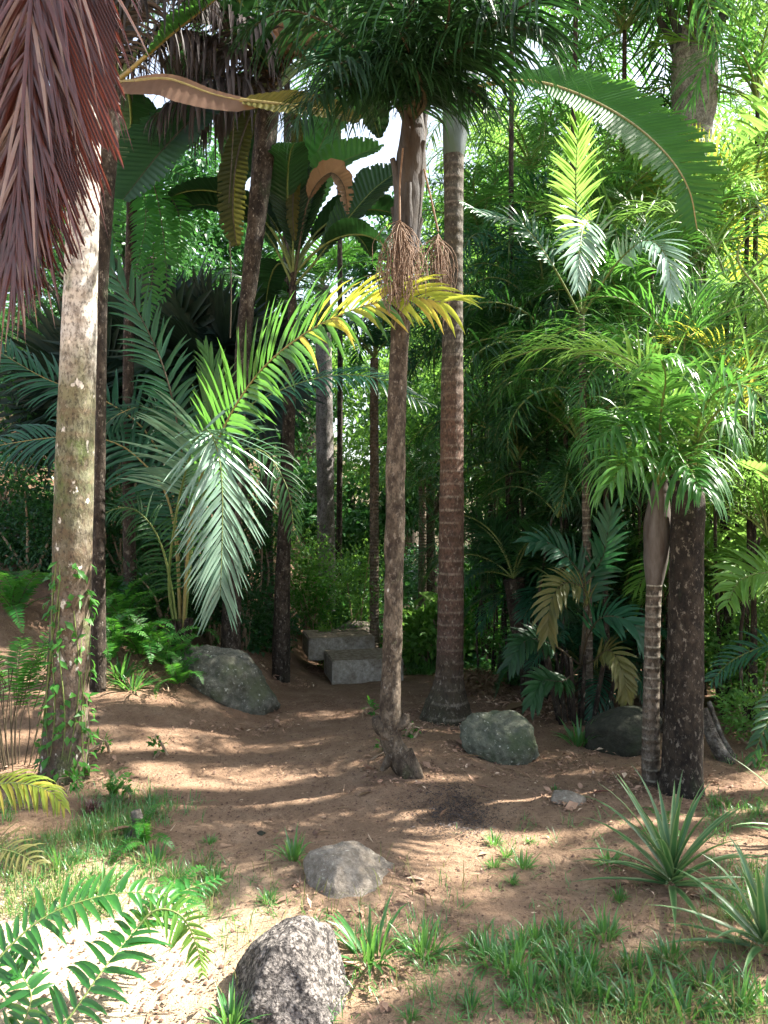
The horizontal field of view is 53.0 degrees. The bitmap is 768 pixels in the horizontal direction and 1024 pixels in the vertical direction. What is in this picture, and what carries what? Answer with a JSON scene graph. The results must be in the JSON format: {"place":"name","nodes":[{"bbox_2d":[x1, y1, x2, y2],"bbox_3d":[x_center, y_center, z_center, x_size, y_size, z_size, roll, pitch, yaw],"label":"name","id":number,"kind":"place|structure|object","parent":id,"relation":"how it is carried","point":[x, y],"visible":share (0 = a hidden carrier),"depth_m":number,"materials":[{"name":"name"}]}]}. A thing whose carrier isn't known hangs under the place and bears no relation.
{"place":"outdoors","nodes":[
{"label":"outdoors","id":0,"kind":"place"},
{"bbox_2d":[0,318,767,1023],"bbox_3d":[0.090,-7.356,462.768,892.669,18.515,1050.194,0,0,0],"label":"ground","id":1,"kind":"structure","parent":0,"point":[120,722],"depth_m":3.87,"materials":[{"name":"soil"}]},
{"bbox_2d":[0,567,51,632],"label":"fern","id":2,"kind":"object","parent":1,"relation":"on","point":[14,592],"visible":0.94,"depth_m":6.10,"materials":[{"name":"green plant"}]},
{"bbox_2d":[0,461,53,575],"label":"shrub","id":3,"kind":"object","parent":1,"relation":"on","point":[25,566],"visible":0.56,"depth_m":7.28,"materials":[{"name":"green plant"}]},
{"bbox_2d":[0,355,54,510],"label":"shrub","id":4,"kind":"object","parent":1,"relation":"on","point":[42,460],"visible":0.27,"depth_m":8.76,"materials":[{"name":"green plant"}]},
{"bbox_2d":[0,769,70,879],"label":"young palm","id":5,"kind":"object","parent":1,"relation":"on","point":[6,786],"visible":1,"depth_m":3.53,"materials":[{"name":"yellow plant"}]},
{"bbox_2d":[0,625,96,771],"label":"fern","id":6,"kind":"object","parent":1,"relation":"on","point":[24,670],"visible":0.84,"depth_m":4.61,"materials":[{"name":"green plant"}]},
{"bbox_2d":[0,0,150,787],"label":"palm tree","id":7,"kind":"object","parent":1,"relation":"on","point":[65,49],"visible":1,"depth_m":3.37,"materials":[{"name":"brown plant"}]},
{"bbox_2d":[33,562,100,787],"bbox_3d":[-1.796,0.907,4.371,0.372,1.313,0.224,0,0,-25],"label":"climbing creeper","id":8,"kind":"object","parent":7,"relation":"attached to","point":[54,688],"visible":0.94,"depth_m":4.35,"materials":[{"name":"green plant"}]},
{"bbox_2d":[0,466,164,580],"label":"shrub","id":9,"kind":"object","parent":1,"relation":"on","point":[44,516],"visible":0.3,"depth_m":7.43,"materials":[{"name":"green plant"}]},
{"bbox_2d":[0,291,177,547],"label":"fan palm","id":10,"kind":"object","parent":1,"relation":"on","point":[36,344],"visible":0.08,"depth_m":8.48,"materials":[{"name":"green plant"}]},
{"bbox_2d":[0,863,225,1023],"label":"sword fern","id":11,"kind":"object","parent":1,"relation":"on","point":[31,941],"visible":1,"depth_m":2.42,"materials":[{"name":"green plant"}]},
{"bbox_2d":[38,463,198,592],"bbox_3d":[-2.744,0.235,7.988,1.857,1.504,1.808,0,0,0],"label":"shrub","id":12,"kind":"object","parent":1,"relation":"on","point":[120,554],"visible":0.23,"depth_m":7.89,"materials":[{"name":"green plant"}]},
{"bbox_2d":[0,167,242,367],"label":"leafy tree","id":13,"kind":"object","parent":1,"relation":"on","point":[191,251],"visible":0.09,"depth_m":11.07,"materials":[{"name":"green plant"}]},
{"bbox_2d":[106,573,181,649],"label":"fern","id":14,"kind":"object","parent":1,"relation":"on","point":[120,602],"visible":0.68,"depth_m":6.53,"materials":[{"name":"green plant"}]},
{"bbox_2d":[46,123,244,303],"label":"leafy tree","id":15,"kind":"object","parent":1,"relation":"on","point":[190,162],"visible":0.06,"depth_m":14.90,"materials":[{"name":"green plant"}]},
{"bbox_2d":[106,606,190,663],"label":"fern","id":16,"kind":"object","parent":1,"relation":"on","point":[139,645],"visible":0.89,"depth_m":6.09,"materials":[{"name":"green plant"}]},
{"bbox_2d":[40,248,271,580],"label":"fan palm","id":17,"kind":"object","parent":1,"relation":"on","point":[195,310],"visible":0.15,"depth_m":8.03,"materials":[{"name":"green plant"}]},
{"bbox_2d":[110,545,209,633],"bbox_3d":[-1.945,0.729,6.903,0.732,0.900,1.048,0,0,27],"label":"shrub","id":18,"kind":"object","parent":1,"relation":"on","point":[159,613],"visible":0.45,"depth_m":6.80,"materials":[{"name":"green plant"}]},
{"bbox_2d":[111,162,209,611],"bbox_3d":[-2.085,-1.083,6.962,0.989,4.468,0.744,0,0,0],"label":"tree fern","id":19,"kind":"object","parent":1,"relation":"on","point":[134,218],"visible":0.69,"depth_m":6.82,"materials":[{"name":"plant"}]},
{"bbox_2d":[132,625,202,670],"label":"fern","id":20,"kind":"object","parent":1,"relation":"on","point":[162,647],"visible":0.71,"depth_m":6.14,"materials":[{"name":"green plant"}]},
{"bbox_2d":[115,200,304,318],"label":"leafy tree","id":21,"kind":"object","parent":1,"relation":"on","point":[217,233],"visible":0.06,"depth_m":16.49,"materials":[{"name":"green plant"}]},
{"bbox_2d":[165,524,266,646],"bbox_3d":[-1.549,0.688,7.228,0.915,1.223,0.948,0,0,13],"label":"shrub","id":22,"kind":"object","parent":1,"relation":"on","point":[214,618],"visible":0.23,"depth_m":7.11,"materials":[{"name":"green plant"}]},
{"bbox_2d":[107,265,325,620],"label":"fan palm","id":23,"kind":"object","parent":1,"relation":"on","point":[219,309],"visible":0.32,"depth_m":7.94,"materials":[{"name":"green plant"}]},
{"bbox_2d":[90,0,360,692],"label":"palm tree","id":24,"kind":"object","parent":1,"relation":"on","point":[135,105],"visible":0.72,"depth_m":5.55,"materials":[{"name":"brown plant"}]},
{"bbox_2d":[175,644,280,714],"bbox_3d":[-1.253,1.459,6.242,0.859,0.801,0.784,0,0,0],"label":"boulder","id":25,"kind":"object","parent":1,"relation":"on","point":[234,679],"visible":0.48,"depth_m":5.98,"materials":[{"name":"grey stone"}]},
{"bbox_2d":[197,477,278,635],"bbox_3d":[-1.610,0.423,8.586,1.144,2.016,1.294,0,0,0],"label":"shrub","id":26,"kind":"object","parent":1,"relation":"on","point":[267,541],"visible":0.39,"depth_m":8.48,"materials":[{"name":"green plant"}]},
{"bbox_2d":[203,555,273,653],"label":"shrub","id":27,"kind":"object","parent":1,"relation":"on","point":[246,640],"visible":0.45,"depth_m":7.58,"materials":[{"name":"green plant"}]},
{"bbox_2d":[0,239,483,651],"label":"young palm","id":28,"kind":"object","parent":1,"relation":"on","point":[199,462],"visible":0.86,"depth_m":5.95,"materials":[{"name":"green plant"}]},
{"bbox_2d":[114,0,411,649],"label":"palm tree","id":29,"kind":"object","parent":1,"relation":"on","point":[167,134],"visible":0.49,"depth_m":6.26,"materials":[{"name":"brown plant"}]},
{"bbox_2d":[204,242,335,630],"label":"palm tree","id":30,"kind":"object","parent":1,"relation":"on","point":[283,294],"visible":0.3,"depth_m":8.93,"materials":[{"name":"green plant"}]},
{"bbox_2d":[162,105,393,682],"bbox_3d":[-0.867,-1.320,7.405,2.231,6.132,1.890,0,0,0],"label":"fan palm","id":31,"kind":"object","parent":1,"relation":"on","point":[316,170],"visible":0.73,"depth_m":7.21,"materials":[{"name":"green plant"}]},
{"bbox_2d":[230,915,349,1023],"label":"granite rock","id":32,"kind":"object","parent":1,"relation":"on","point":[291,970],"visible":0.91,"depth_m":2.44,"materials":[{"name":"grey stone"}]},
{"bbox_2d":[229,0,365,619],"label":"palm tree","id":33,"kind":"object","parent":1,"relation":"on","point":[339,425],"visible":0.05,"depth_m":10.57,"materials":[{"name":"brown plant"}]},
{"bbox_2d":[236,283,369,518],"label":"leafy tree","id":34,"kind":"object","parent":1,"relation":"on","point":[301,430],"visible":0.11,"depth_m":12.45,"materials":[{"name":"green plant"}]},
{"bbox_2d":[273,492,357,633],"bbox_3d":[-0.971,0.741,9.905,1.410,2.031,1.432,0,0,29],"label":"shrub","id":35,"kind":"object","parent":1,"relation":"on","point":[305,610],"visible":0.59,"depth_m":9.83,"materials":[{"name":"green plant"}]},
{"bbox_2d":[290,539,346,634],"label":"shrub","id":36,"kind":"object","parent":1,"relation":"on","point":[313,609],"visible":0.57,"depth_m":9.76,"materials":[{"name":"green plant"}]},
{"bbox_2d":[274,303,389,456],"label":"leafy tree","id":37,"kind":"object","parent":1,"relation":"on","point":[347,383],"visible":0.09,"depth_m":19.92,"materials":[{"name":"green plant"}]},
{"bbox_2d":[275,211,390,628],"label":"palm tree","id":38,"kind":"object","parent":1,"relation":"on","point":[325,464],"visible":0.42,"depth_m":11.40,"materials":[{"name":"grey plant"}]},
{"bbox_2d":[303,841,394,898],"bbox_3d":[-0.104,1.640,3.279,0.454,0.347,0.382,0,0,-11],"label":"granite rock","id":39,"kind":"object","parent":1,"relation":"on","point":[344,865],"visible":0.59,"depth_m":3.29,"materials":[{"name":"grey stone"}]},
{"bbox_2d":[313,531,384,647],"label":"shrub","id":40,"kind":"object","parent":1,"relation":"on","point":[350,574],"visible":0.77,"depth_m":9.33,"materials":[{"name":"green plant"}]},
{"bbox_2d":[302,628,403,684],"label":"concrete steps","id":41,"kind":"structure","parent":1,"relation":"on","point":[350,655],"depth_m":8.24,"materials":[{"name":"grey concrete"}]},
{"bbox_2d":[275,450,439,584],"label":"leafy tree","id":42,"kind":"object","parent":1,"relation":"on","point":[353,516],"visible":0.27,"depth_m":15.71,"materials":[{"name":"green plant"}]},
{"bbox_2d":[296,297,439,647],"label":"palm tree","id":43,"kind":"object","parent":1,"relation":"on","point":[368,342],"visible":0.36,"depth_m":9.15,"materials":[{"name":"beige plant"}]},
{"bbox_2d":[323,888,418,978],"bbox_3d":[-0.069,1.488,2.724,0.378,0.209,0.454,0,0,-7],"label":"grass tuft","id":44,"kind":"object","parent":1,"relation":"on","point":[371,947],"visible":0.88,"depth_m":2.75,"materials":[{"name":"green plant"}]},
{"bbox_2d":[0,595,767,1023],"bbox_3d":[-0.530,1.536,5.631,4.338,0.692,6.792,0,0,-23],"label":"leaf litter","id":45,"kind":"object","parent":1,"relation":"on","point":[572,806],"visible":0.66,"depth_m":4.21,"materials":[{"name":"brown plant"}]},
{"bbox_2d":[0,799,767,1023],"bbox_3d":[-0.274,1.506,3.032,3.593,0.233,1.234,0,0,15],"label":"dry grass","id":46,"kind":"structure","parent":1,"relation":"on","point":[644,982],"depth_m":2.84,"materials":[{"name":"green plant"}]},
{"bbox_2d":[0,650,767,1023],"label":"soil crumbs","id":47,"kind":"object","parent":1,"relation":"on","point":[314,832],"visible":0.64,"depth_m":3.96,"materials":[{"name":"brown soil"}]},
{"bbox_2d":[0,298,767,686],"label":"undergrowth","id":48,"kind":"object","parent":1,"relation":"on","point":[410,580],"visible":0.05,"depth_m":11.63,"materials":[{"name":"green plant"}]},
{"bbox_2d":[320,179,478,558],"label":"leafy tree","id":49,"kind":"object","parent":1,"relation":"on","point":[358,272],"visible":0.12,"depth_m":28.23,"materials":[{"name":"green plant"}]},
{"bbox_2d":[361,432,470,643],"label":"palm tree","id":50,"kind":"object","parent":1,"relation":"on","point":[414,456],"visible":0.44,"depth_m":10.45,"materials":[{"name":"plant"}]},
{"bbox_2d":[294,316,538,608],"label":"leafy tree","id":51,"kind":"object","parent":1,"relation":"on","point":[360,470],"visible":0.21,"depth_m":12.45,"materials":[{"name":"green plant"}]},
{"bbox_2d":[218,0,629,778],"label":"palm tree","id":52,"kind":"object","parent":1,"relation":"on","point":[410,66],"visible":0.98,"depth_m":4.10,"materials":[{"name":"green plant"}]},
{"bbox_2d":[379,594,475,665],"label":"shrub","id":53,"kind":"object","parent":1,"relation":"on","point":[415,632],"visible":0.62,"depth_m":9.20,"materials":[{"name":"green plant"}]},
{"bbox_2d":[382,767,542,861],"bbox_3d":[0.401,1.569,4.054,0.859,0.097,1.133,0,0,0],"label":"litter patch","id":54,"kind":"object","parent":1,"relation":"on","point":[439,808],"visible":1,"depth_m":4.07,"materials":[{"name":"brown plant"}]},
{"bbox_2d":[376,148,567,632],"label":"clump palm","id":55,"kind":"object","parent":1,"relation":"on","point":[472,218],"visible":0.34,"depth_m":10.16,"materials":[{"name":"green plant"}]},
{"bbox_2d":[412,516,544,671],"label":"clump palm","id":56,"kind":"object","parent":1,"relation":"on","point":[473,557],"visible":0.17,"depth_m":8.26,"materials":[{"name":"green plant"}]},
{"bbox_2d":[385,428,580,667],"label":"palm tree","id":57,"kind":"object","parent":1,"relation":"on","point":[436,487],"visible":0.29,"depth_m":8.79,"materials":[{"name":"green plant"}]},
{"bbox_2d":[379,271,614,671],"bbox_3d":[1.243,-0.300,8.220,2.624,4.462,2.382,0,0,0],"label":"palm tree","id":58,"kind":"object","parent":1,"relation":"on","point":[499,294],"visible":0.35,"depth_m":7.89,"materials":[{"name":"green plant"}]},
{"bbox_2d":[459,710,539,764],"bbox_3d":[0.753,1.516,5.062,0.522,0.406,0.377,0,0,0],"label":"boulder","id":59,"kind":"object","parent":1,"relation":"on","point":[506,737],"visible":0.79,"depth_m":4.96,"materials":[{"name":"grey stone"}]},
{"bbox_2d":[407,254,591,662],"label":"clump palm","id":60,"kind":"object","parent":1,"relation":"on","point":[464,336],"visible":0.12,"depth_m":8.94,"materials":[{"name":"green plant"}]},
{"bbox_2d":[419,504,582,699],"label":"palm tree","id":61,"kind":"object","parent":1,"relation":"on","point":[507,547],"visible":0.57,"depth_m":6.83,"materials":[{"name":"green plant"}]},
{"bbox_2d":[405,358,619,685],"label":"clump palm","id":62,"kind":"object","parent":1,"relation":"on","point":[494,432],"visible":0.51,"depth_m":7.50,"materials":[{"name":"green plant"}]},
{"bbox_2d":[410,169,638,518],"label":"palm tree","id":63,"kind":"object","parent":1,"relation":"on","point":[476,237],"visible":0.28,"depth_m":8.76,"materials":[{"name":"green plant"}]},
{"bbox_2d":[426,40,644,616],"bbox_3d":[2.073,-2.179,11.092,3.559,8.374,3.542,0,0,0],"label":"palm tree","id":64,"kind":"object","parent":1,"relation":"on","point":[551,125],"visible":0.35,"depth_m":10.56,"materials":[{"name":"green plant"}]},
{"bbox_2d":[427,221,657,556],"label":"clump palm","id":65,"kind":"object","parent":1,"relation":"on","point":[531,268],"visible":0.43,"depth_m":7.72,"materials":[{"name":"green plant"}]},
{"bbox_2d":[438,389,647,541],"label":"palm tree","id":66,"kind":"object","parent":1,"relation":"on","point":[525,454],"visible":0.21,"depth_m":7.74,"materials":[{"name":"green plant"}]},
{"bbox_2d":[406,0,686,673],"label":"palm tree","id":67,"kind":"object","parent":1,"relation":"on","point":[630,38],"visible":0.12,"depth_m":9.80,"materials":[{"name":"green plant"}]},
{"bbox_2d":[464,532,629,672],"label":"clump palm","id":68,"kind":"object","parent":1,"relation":"on","point":[532,592],"visible":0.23,"depth_m":7.09,"materials":[{"name":"green plant"}]},
{"bbox_2d":[463,351,641,637],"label":"clump palm","id":69,"kind":"object","parent":1,"relation":"on","point":[557,400],"visible":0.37,"depth_m":7.00,"materials":[{"name":"green plant"}]},
{"bbox_2d":[465,430,668,707],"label":"clump palm","id":70,"kind":"object","parent":1,"relation":"on","point":[557,489],"visible":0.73,"depth_m":6.50,"materials":[{"name":"green plant"}]},
{"bbox_2d":[424,242,718,629],"bbox_3d":[1.571,-0.314,7.243,2.555,4.314,2.786,0,0,-39],"label":"palm tree","id":71,"kind":"object","parent":1,"relation":"on","point":[475,350],"visible":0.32,"depth_m":7.05,"materials":[{"name":"green plant"}]},
{"bbox_2d":[419,0,727,725],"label":"palm tree","id":72,"kind":"object","parent":1,"relation":"on","point":[621,106],"visible":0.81,"depth_m":5.85,"materials":[{"name":"brown plant"}]},
{"bbox_2d":[458,107,693,719],"bbox_3d":[1.340,-0.660,5.661,1.609,4.939,0.992,0,0,0],"label":"young palm","id":73,"kind":"object","parent":1,"relation":"on","point":[588,240],"visible":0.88,"depth_m":5.83,"materials":[{"name":"green plant"}]},
{"bbox_2d":[492,602,667,724],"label":"clump palm","id":74,"kind":"object","parent":1,"relation":"on","point":[571,643],"visible":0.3,"depth_m":6.39,"materials":[{"name":"green plant"}]},
{"bbox_2d":[496,496,665,726],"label":"clump palm","id":75,"kind":"object","parent":1,"relation":"on","point":[624,674],"visible":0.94,"depth_m":5.65,"materials":[{"name":"green plant"}]},
{"bbox_2d":[470,303,722,708],"bbox_3d":[1.820,0.049,6.120,2.188,3.480,1.606,0,0,0],"label":"palm tree","id":76,"kind":"object","parent":1,"relation":"on","point":[589,389],"visible":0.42,"depth_m":6.16,"materials":[{"name":"green plant"}]},
{"bbox_2d":[463,141,732,490],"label":"palm tree","id":77,"kind":"object","parent":1,"relation":"on","point":[607,181],"visible":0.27,"depth_m":8.13,"materials":[{"name":"green plant"}]},
{"bbox_2d":[489,477,713,690],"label":"clump palm","id":78,"kind":"object","parent":1,"relation":"on","point":[621,530],"visible":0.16,"depth_m":7.27,"materials":[{"name":"green plant"}]},
{"bbox_2d":[512,213,730,638],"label":"clump palm","id":79,"kind":"object","parent":1,"relation":"on","point":[631,281],"visible":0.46,"depth_m":6.97,"materials":[{"name":"green plant"}]},
{"bbox_2d":[519,511,723,693],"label":"clump palm","id":80,"kind":"object","parent":1,"relation":"on","point":[620,584],"visible":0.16,"depth_m":6.79,"materials":[{"name":"green plant"}]},
{"bbox_2d":[508,119,735,603],"bbox_3d":[2.776,-1.301,9.414,2.704,6.480,2.349,0,0,38],"label":"clump palm","id":81,"kind":"object","parent":1,"relation":"on","point":[619,153],"visible":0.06,"depth_m":9.08,"materials":[{"name":"green plant"}]},
{"bbox_2d":[480,300,767,799],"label":"palm tree","id":82,"kind":"object","parent":1,"relation":"on","point":[683,740],"visible":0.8,"depth_m":4.36,"materials":[{"name":"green plant"}]},
{"bbox_2d":[585,705,662,756],"bbox_3d":[1.676,1.607,5.344,0.496,0.514,0.427,0,0,-43],"label":"boulder","id":83,"kind":"object","parent":1,"relation":"on","point":[618,730],"visible":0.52,"depth_m":5.19,"materials":[{"name":"grey stone"}]},
{"bbox_2d":[502,0,761,522],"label":"palm tree","id":84,"kind":"object","parent":1,"relation":"on","point":[637,12],"visible":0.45,"depth_m":9.75,"materials":[{"name":"green plant"}]},
{"bbox_2d":[508,248,767,732],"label":"clump palm","id":85,"kind":"object","parent":1,"relation":"on","point":[698,320],"visible":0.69,"depth_m":5.63,"materials":[{"name":"green plant"}]},
{"bbox_2d":[509,159,767,683],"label":"palm tree","id":86,"kind":"object","parent":1,"relation":"on","point":[700,250],"visible":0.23,"depth_m":7.65,"materials":[{"name":"green plant"}]},
{"bbox_2d":[542,67,764,519],"bbox_3d":[3.504,-2.012,10.430,2.864,8.022,3.094,0,0,0],"label":"palm tree","id":87,"kind":"object","parent":1,"relation":"on","point":[731,96],"visible":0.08,"depth_m":10.06,"materials":[{"name":"green plant"}]},
{"bbox_2d":[561,0,767,480],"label":"palm tree","id":88,"kind":"object","parent":1,"relation":"on","point":[701,115],"visible":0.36,"depth_m":9.11,"materials":[{"name":"green plant"}]},
{"bbox_2d":[562,316,767,786],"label":"palm tree","id":89,"kind":"object","parent":1,"relation":"on","point":[647,449],"visible":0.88,"depth_m":4.25,"materials":[{"name":"green plant"}]},
{"bbox_2d":[569,765,767,930],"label":"pineapple plant","id":90,"kind":"object","parent":1,"relation":"on","point":[666,846],"visible":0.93,"depth_m":3.30,"materials":[{"name":"green plant"}]},
{"bbox_2d":[594,0,767,612],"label":"palm tree","id":91,"kind":"object","parent":1,"relation":"on","point":[755,54],"visible":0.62,"depth_m":8.73,"materials":[{"name":"green plant"}]},
{"bbox_2d":[596,266,767,697],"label":"clump palm","id":92,"kind":"object","parent":1,"relation":"on","point":[752,306],"visible":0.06,"depth_m":6.68,"materials":[{"name":"green plant"}]},
{"bbox_2d":[599,314,767,725],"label":"palm tree","id":93,"kind":"object","parent":1,"relation":"on","point":[754,667],"visible":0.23,"depth_m":5.78,"materials":[{"name":"green plant"}]},
{"bbox_2d":[605,71,767,529],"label":"palm tree","id":94,"kind":"object","parent":1,"relation":"on","point":[759,124],"visible":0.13,"depth_m":8.30,"materials":[{"name":"green plant"}]},
{"bbox_2d":[605,131,767,604],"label":"clump palm","id":95,"kind":"object","parent":1,"relation":"on","point":[743,160],"visible":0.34,"depth_m":8.27,"materials":[{"name":"green plant"}]},
{"bbox_2d":[609,502,767,703],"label":"clump palm","id":96,"kind":"object","parent":1,"relation":"on","point":[710,558],"visible":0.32,"depth_m":6.24,"materials":[{"name":"green plant"}]},
{"bbox_2d":[609,186,767,705],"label":"palm tree","id":97,"kind":"object","parent":1,"relation":"on","point":[764,321],"visible":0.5,"depth_m":6.46,"materials":[{"name":"green plant"}]},
{"bbox_2d":[641,420,767,732],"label":"clump palm","id":98,"kind":"object","parent":1,"relation":"on","point":[759,507],"visible":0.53,"depth_m":5.61,"materials":[{"name":"green plant"}]},
{"bbox_2d":[656,831,767,975],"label":"pineapple plant","id":99,"kind":"object","parent":1,"relation":"on","point":[758,906],"visible":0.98,"depth_m":2.84,"materials":[{"name":"green plant"}]},
{"bbox_2d":[704,214,767,768],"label":"young palm","id":100,"kind":"object","parent":1,"relation":"on","point":[756,580],"visible":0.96,"depth_m":4.50,"materials":[{"name":"green plant"}]},
{"bbox_2d":[704,593,767,716],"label":"shrub","id":101,"kind":"object","parent":1,"relation":"on","point":[761,615],"visible":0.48,"depth_m":6.01,"materials":[{"name":"green plant"}]},
{"bbox_2d":[708,673,767,745],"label":"shrub","id":102,"kind":"object","parent":1,"relation":"on","point":[738,721],"visible":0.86,"depth_m":5.41,"materials":[{"name":"green plant"}]},
{"bbox_2d":[713,235,767,719],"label":"clump palm","id":103,"kind":"object","parent":1,"relation":"on","point":[747,618],"visible":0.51,"depth_m":5.99,"materials":[{"name":"green plant"}]},
{"bbox_2d":[0,746,767,1023],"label":"grass","id":104,"kind":"structure","parent":0,"point":[145,809],"depth_m":3.08,"materials":[{"name":"green plant"}]},
{"bbox_2d":[6,0,767,465],"label":"sky","id":105,"kind":"structure","parent":0,"point":[390,139],"materials":[{"name":"white"}]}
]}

